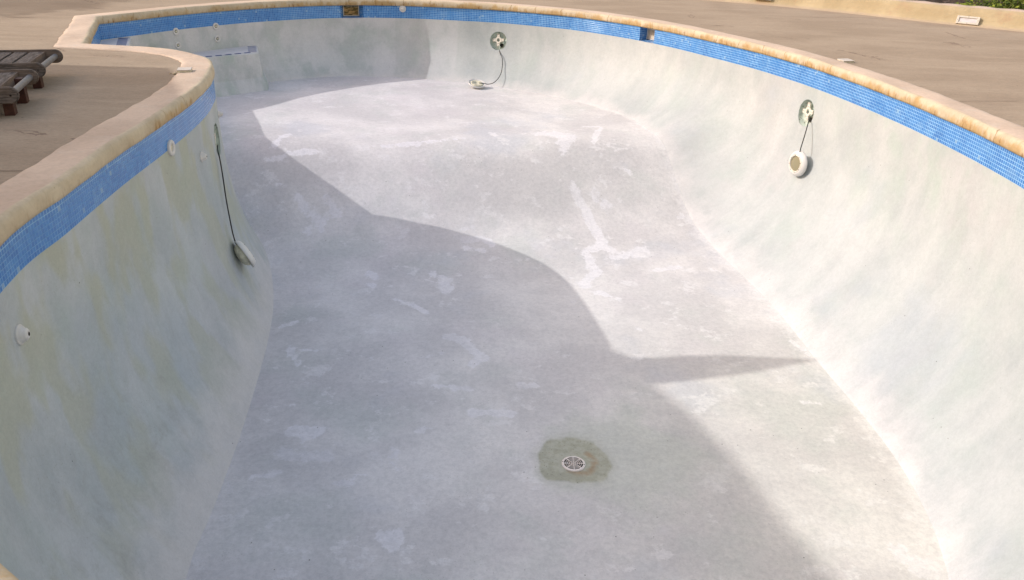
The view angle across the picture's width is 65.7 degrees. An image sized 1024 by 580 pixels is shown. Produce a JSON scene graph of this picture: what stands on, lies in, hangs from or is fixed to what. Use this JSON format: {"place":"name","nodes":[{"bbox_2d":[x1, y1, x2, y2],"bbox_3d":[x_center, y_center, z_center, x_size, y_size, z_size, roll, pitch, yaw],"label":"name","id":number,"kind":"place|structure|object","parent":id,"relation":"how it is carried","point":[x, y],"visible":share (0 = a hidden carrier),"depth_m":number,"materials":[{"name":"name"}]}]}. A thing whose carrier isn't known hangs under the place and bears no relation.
{"place":"outdoors","nodes":[
{"label":"outdoors","id":0,"kind":"place"},
{"bbox_2d":[176,67,191,72],"bbox_3d":[-2.738,-1.840,6.627,0.112,0.026,0.112,-5,28,-12],"label":"junction box lid","id":1,"kind":"object","parent":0,"point":[183,69],"visible":1,"depth_m":6.59,"materials":[{"name":"plastic"}]},
{"bbox_2d":[0,0,1023,184],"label":"pool deck","id":2,"kind":"structure","parent":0,"point":[81,92],"depth_m":8.40,"materials":[{"name":"beige concrete"}]},
{"bbox_2d":[0,69,38,115],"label":"sun lounger","id":3,"kind":"object","parent":2,"relation":"on","point":[13,84],"visible":1,"depth_m":5.32,"materials":[{"name":"brown wood"}]},
{"bbox_2d":[0,49,62,88],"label":"sun lounger","id":4,"kind":"object","parent":2,"relation":"on","point":[38,61],"visible":0.91,"depth_m":6.01,"materials":[{"name":"brown wood"}]},
{"bbox_2d":[0,0,1023,579],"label":"swimming pool","id":5,"kind":"structure","parent":2,"relation":"in","point":[578,294],"depth_m":6.15,"materials":[{"name":"paint"}]},
{"bbox_2d":[217,145,255,266],"bbox_3d":[-2.382,-0.692,6.762,0.157,0.966,0.605,-16,31,-33],"label":"pool lamp","id":6,"kind":"object","parent":5,"relation":"attached to","point":[244,255],"visible":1,"depth_m":6.72,"materials":[{"name":"white plastic"}]},
{"bbox_2d":[468,46,502,88],"bbox_3d":[-0.328,-3.451,12.233,0.262,0.555,0.931,20,31,33],"label":"pool lamp","id":7,"kind":"object","parent":5,"relation":"on","point":[477,83],"visible":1,"depth_m":12.09,"materials":[{"name":"white plastic"}]},
{"bbox_2d":[788,116,809,175],"bbox_3d":[3.006,-1.490,8.277,0.166,0.575,0.385,6,26,8],"label":"pool lamp","id":8,"kind":"object","parent":5,"relation":"attached to","point":[797,163],"visible":1,"depth_m":8.23,"materials":[{"name":"white plastic"}]},
{"bbox_2d":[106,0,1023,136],"bbox_3d":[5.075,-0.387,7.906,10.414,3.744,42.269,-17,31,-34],"label":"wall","id":9,"kind":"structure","parent":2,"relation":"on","point":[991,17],"depth_m":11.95,"materials":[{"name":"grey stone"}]},
{"bbox_2d":[955,15,980,24],"bbox_3d":[6.589,-3.896,11.447,0.300,0.113,0.062,22,32,36],"label":"wall light","id":10,"kind":"object","parent":9,"relation":"attached to","point":[968,20],"visible":1,"depth_m":11.44,"materials":[{"name":"white plastic"}]},
{"bbox_2d":[837,58,853,62],"bbox_3d":[3.433,-2.357,8.151,0.124,0.026,0.124,-4,27,-10],"label":"junction box lid","id":11,"kind":"object","parent":2,"relation":"on","point":[846,60],"visible":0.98,"depth_m":8.11,"materials":[{"name":"plastic"}]},
{"bbox_2d":[914,0,1023,8],"bbox_3d":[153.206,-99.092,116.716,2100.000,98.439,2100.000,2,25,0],"label":"hillside","id":12,"kind":"structure","parent":0,"point":[948,1],"depth_m":37.19,"materials":[{"name":"green plant"}]},
{"bbox_2d":[954,0,1023,9],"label":"bush","id":13,"kind":"object","parent":12,"relation":"on","point":[1014,4],"visible":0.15,"depth_m":23.77,"materials":[{"name":"green plant"}]}
]}

